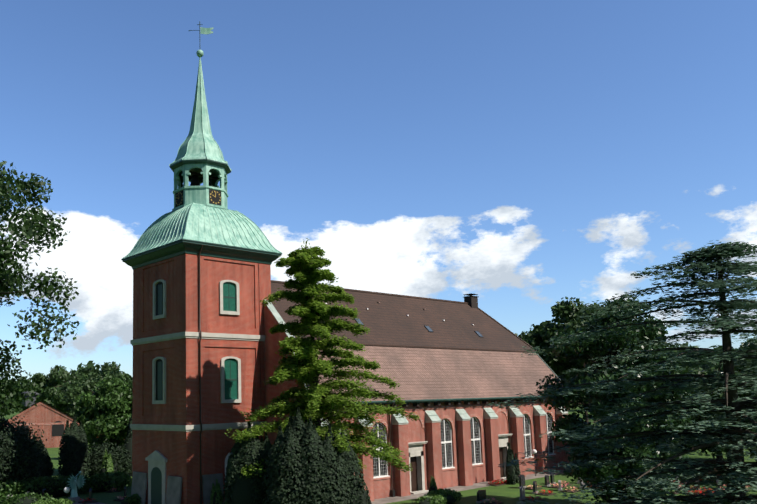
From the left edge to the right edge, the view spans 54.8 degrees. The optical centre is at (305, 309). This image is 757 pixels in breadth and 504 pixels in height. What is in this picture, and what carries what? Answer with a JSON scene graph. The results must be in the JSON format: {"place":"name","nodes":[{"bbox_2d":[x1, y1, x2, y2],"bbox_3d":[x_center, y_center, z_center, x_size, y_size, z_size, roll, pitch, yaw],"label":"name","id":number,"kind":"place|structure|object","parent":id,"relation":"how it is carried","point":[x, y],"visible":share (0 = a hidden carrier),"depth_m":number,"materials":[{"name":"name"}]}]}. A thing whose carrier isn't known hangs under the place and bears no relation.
{"place":"outdoors","nodes":[
{"label":"outdoors","id":0,"kind":"place"},
{"bbox_2d":[121,21,281,503],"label":"church tower","id":1,"kind":"structure","parent":0,"point":[199,259],"depth_m":51.90,"materials":[{"name":"red brick"}]},
{"bbox_2d":[73,470,565,503],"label":"paved path","id":2,"kind":"structure","parent":0,"point":[386,500],"depth_m":57.08,"materials":[{"name":"grey stone"}]},
{"bbox_2d":[67,471,85,501],"bbox_3d":[-17.847,13.704,55.784,0.681,2.200,2.052,-4,-8,24],"label":"angel statue","id":3,"kind":"object","parent":2,"relation":"on","point":[74,496],"visible":1,"depth_m":55.60,"materials":[{"name":"grey stone"}]},
{"bbox_2d":[0,404,756,503],"bbox_3d":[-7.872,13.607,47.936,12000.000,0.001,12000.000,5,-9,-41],"label":"ground","id":4,"kind":"structure","parent":0,"point":[507,494],"depth_m":56.83,"materials":[{"name":"green plant"}]},
{"bbox_2d":[0,379,26,418],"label":"tree","id":5,"kind":"object","parent":4,"relation":"on","point":[5,406],"visible":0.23,"depth_m":215.93,"materials":[{"name":"green plant"}]},
{"bbox_2d":[0,415,46,460],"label":"yew bush","id":6,"kind":"object","parent":4,"relation":"on","point":[3,423],"visible":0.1,"depth_m":65.55,"materials":[{"name":"green plant"}]},
{"bbox_2d":[0,425,47,494],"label":"yew bush","id":7,"kind":"object","parent":4,"relation":"on","point":[20,458],"visible":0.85,"depth_m":58.25,"materials":[{"name":"green plant"}]},
{"bbox_2d":[0,492,54,503],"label":"hedge","id":8,"kind":"object","parent":4,"relation":"on","point":[28,498],"visible":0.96,"depth_m":52.10,"materials":[{"name":"green plant"}]},
{"bbox_2d":[0,160,79,413],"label":"oak","id":9,"kind":"object","parent":4,"relation":"on","point":[28,230],"visible":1,"depth_m":34.89,"materials":[{"name":"green plant"}]},
{"bbox_2d":[33,434,54,478],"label":"yew","id":10,"kind":"object","parent":4,"relation":"on","point":[49,469],"visible":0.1,"depth_m":66.59,"materials":[{"name":"green plant"}]},
{"bbox_2d":[31,498,74,503],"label":"hedge","id":11,"kind":"object","parent":4,"relation":"on","point":[59,501],"visible":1,"depth_m":51.92,"materials":[{"name":"green plant"}]},
{"bbox_2d":[0,474,107,497],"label":"long hedge","id":12,"kind":"object","parent":4,"relation":"on","point":[57,485],"visible":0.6,"depth_m":58.01,"materials":[{"name":"green plant"}]},
{"bbox_2d":[7,390,103,447],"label":"background brick buildings","id":13,"kind":"structure","parent":4,"relation":"on","point":[49,419],"depth_m":125.31,"materials":[{"name":"brick"}]},
{"bbox_2d":[31,365,85,406],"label":"tree","id":14,"kind":"object","parent":4,"relation":"on","point":[57,374],"visible":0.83,"depth_m":213.05,"materials":[{"name":"green plant"}]},
{"bbox_2d":[57,414,89,477],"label":"yew","id":15,"kind":"object","parent":4,"relation":"on","point":[73,454],"visible":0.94,"depth_m":66.46,"materials":[{"name":"green plant"}]},
{"bbox_2d":[60,377,106,423],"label":"tree","id":16,"kind":"object","parent":4,"relation":"on","point":[71,389],"visible":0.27,"depth_m":140.81,"materials":[{"name":"green plant"}]},
{"bbox_2d":[73,375,132,451],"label":"tree","id":17,"kind":"object","parent":4,"relation":"on","point":[106,406],"visible":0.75,"depth_m":75.96,"materials":[{"name":"green plant"}]},
{"bbox_2d":[85,361,121,380],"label":"tree","id":18,"kind":"object","parent":4,"relation":"on","point":[106,368],"visible":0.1,"depth_m":177.68,"materials":[{"name":"green plant"}]},
{"bbox_2d":[100,449,113,474],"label":"thuja","id":19,"kind":"object","parent":4,"relation":"on","point":[106,465],"visible":0.65,"depth_m":65.62,"materials":[{"name":"green plant"}]},
{"bbox_2d":[84,442,131,476],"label":"yew bush","id":20,"kind":"object","parent":4,"relation":"on","point":[97,454],"visible":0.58,"depth_m":69.18,"materials":[{"name":"green plant"}]},
{"bbox_2d":[85,471,131,491],"bbox_3d":[-16.753,14.772,62.000,4.462,1.803,2.016,5,-9,-41],"label":"long hedge","id":21,"kind":"object","parent":4,"relation":"on","point":[119,478],"visible":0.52,"depth_m":61.79,"materials":[{"name":"green plant"}]},
{"bbox_2d":[101,370,132,407],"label":"tree","id":22,"kind":"object","parent":4,"relation":"on","point":[125,378],"visible":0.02,"depth_m":94.64,"materials":[{"name":"green plant"}]},
{"bbox_2d":[123,412,131,475],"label":"yew","id":23,"kind":"object","parent":4,"relation":"on","point":[128,441],"visible":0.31,"depth_m":73.86,"materials":[{"name":"green plant"}]},
{"bbox_2d":[121,493,140,503],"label":"bush","id":24,"kind":"object","parent":4,"relation":"on","point":[133,499],"visible":0.65,"depth_m":51.78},
{"bbox_2d":[210,479,223,503],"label":"thuja","id":25,"kind":"object","parent":4,"relation":"on","point":[216,495],"visible":1,"depth_m":48.08,"materials":[{"name":"green plant"}]},
{"bbox_2d":[223,422,271,503],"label":"bush","id":26,"kind":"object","parent":4,"relation":"on","point":[240,488],"depth_m":42.50,"materials":[{"name":"green plant"}]},
{"bbox_2d":[262,407,332,503],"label":"bush","id":27,"kind":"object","parent":4,"relation":"on","point":[297,445],"depth_m":39.99,"materials":[{"name":"green plant"}]},
{"bbox_2d":[225,238,418,477],"bbox_3d":[1.266,4.115,45.344,12.804,17.786,9.592,5,-9,-41],"label":"conifer tree","id":28,"kind":"object","parent":4,"relation":"on","point":[304,364],"visible":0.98,"depth_m":45.55,"materials":[{"name":"green plant"}]},
{"bbox_2d":[306,424,364,503],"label":"bush","id":29,"kind":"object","parent":4,"relation":"on","point":[343,467],"depth_m":40.14,"materials":[{"name":"green plant"}]},
{"bbox_2d":[331,476,371,503],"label":"yew bush","id":30,"kind":"object","parent":4,"relation":"on","point":[360,496],"visible":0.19,"depth_m":40.44,"materials":[{"name":"green plant"}]},
{"bbox_2d":[16,345,740,412],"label":"distant tree line","id":31,"kind":"object","parent":4,"relation":"on","point":[88,368],"depth_m":293.35,"materials":[{"name":"green plant"}]},
{"bbox_2d":[8,449,752,503],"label":"lawn","id":32,"kind":"structure","parent":4,"relation":"on","point":[522,487],"depth_m":54.86,"materials":[{"name":"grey plant"}]},
{"bbox_2d":[264,280,570,501],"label":"church nave","id":33,"kind":"structure","parent":4,"relation":"on","point":[453,368],"depth_m":61.54,"materials":[{"name":"red brick"}]},
{"bbox_2d":[416,494,446,503],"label":"lawn shrub","id":34,"kind":"object","parent":4,"relation":"on","point":[432,499],"visible":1,"depth_m":47.47,"materials":[{"name":"green plant"}]},
{"bbox_2d":[424,488,462,503],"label":"juniper","id":35,"kind":"object","parent":4,"relation":"on","point":[452,496],"depth_m":49.45,"materials":[{"name":"green plant"}]},
{"bbox_2d":[505,443,515,484],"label":"conifer shrub","id":36,"kind":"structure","parent":4,"relation":"on","point":[511,475],"depth_m":59.55,"materials":[{"name":"green plant"}]},
{"bbox_2d":[511,449,520,482],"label":"conifer shrub","id":37,"kind":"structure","parent":4,"relation":"on","point":[517,469],"depth_m":60.34,"materials":[{"name":"green plant"}]},
{"bbox_2d":[515,320,576,374],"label":"tree","id":38,"kind":"object","parent":4,"relation":"on","point":[531,338],"visible":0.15,"depth_m":103.38,"materials":[{"name":"green plant"}]},
{"bbox_2d":[526,330,568,382],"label":"tree","id":39,"kind":"object","parent":4,"relation":"on","point":[563,375],"depth_m":112.16,"materials":[{"name":"green plant"}]},
{"bbox_2d":[537,296,628,422],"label":"tree","id":40,"kind":"object","parent":4,"relation":"on","point":[566,312],"visible":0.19,"depth_m":97.74,"materials":[{"name":"green plant"}]},
{"bbox_2d":[575,359,626,419],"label":"tree","id":41,"kind":"object","parent":4,"relation":"on","point":[581,412],"visible":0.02,"depth_m":87.51,"materials":[{"name":"green plant"}]},
{"bbox_2d":[559,318,668,371],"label":"tree","id":42,"kind":"object","parent":4,"relation":"on","point":[629,350],"depth_m":108.93,"materials":[{"name":"green plant"}]},
{"bbox_2d":[536,297,698,495],"bbox_3d":[19.556,5.966,46.036,8.818,13.511,8.951,1,-7,-18],"label":"holly","id":43,"kind":"object","parent":4,"relation":"on","point":[605,346],"visible":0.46,"depth_m":44.23,"materials":[{"name":"green plant"}]},
{"bbox_2d":[485,240,756,503],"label":"cedar","id":44,"kind":"object","parent":4,"relation":"on","point":[734,438],"visible":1,"depth_m":28.65,"materials":[{"name":"green plant"}]},
{"bbox_2d":[581,449,679,503],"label":"bush","id":45,"kind":"object","parent":4,"relation":"on","point":[607,497],"visible":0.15,"depth_m":44.14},
{"bbox_2d":[604,344,723,453],"bbox_3d":[32.930,9.001,67.007,12.890,11.964,12.461,5,-9,-41],"label":"tree","id":46,"kind":"object","parent":4,"relation":"on","point":[695,371],"visible":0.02,"depth_m":63.54,"materials":[{"name":"green plant"}]},
{"bbox_2d":[665,342,701,356],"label":"tree","id":47,"kind":"object","parent":4,"relation":"on","point":[677,346],"depth_m":97.25,"materials":[{"name":"green plant"}]},
{"bbox_2d":[677,347,745,459],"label":"tree","id":48,"kind":"object","parent":4,"relation":"on","point":[718,449],"visible":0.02,"depth_m":71.23,"materials":[{"name":"green plant"}]},
{"bbox_2d":[683,345,756,461],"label":"tree","id":49,"kind":"object","parent":4,"relation":"on","point":[719,394],"visible":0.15,"depth_m":57.34,"materials":[{"name":"green plant"}]},
{"bbox_2d":[715,339,756,359],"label":"tree","id":50,"kind":"object","parent":4,"relation":"on","point":[746,345],"visible":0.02,"depth_m":100.56,"materials":[{"name":"green plant"}]},
{"bbox_2d":[0,0,756,383],"label":"sky","id":51,"kind":"structure","parent":0,"point":[521,156],"materials":[{"name":"blue"}]},
{"bbox_2d":[429,476,437,491],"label":"conifer shrub","id":52,"kind":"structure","parent":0,"point":[433,486],"depth_m":51.79,"materials":[{"name":"green plant"}]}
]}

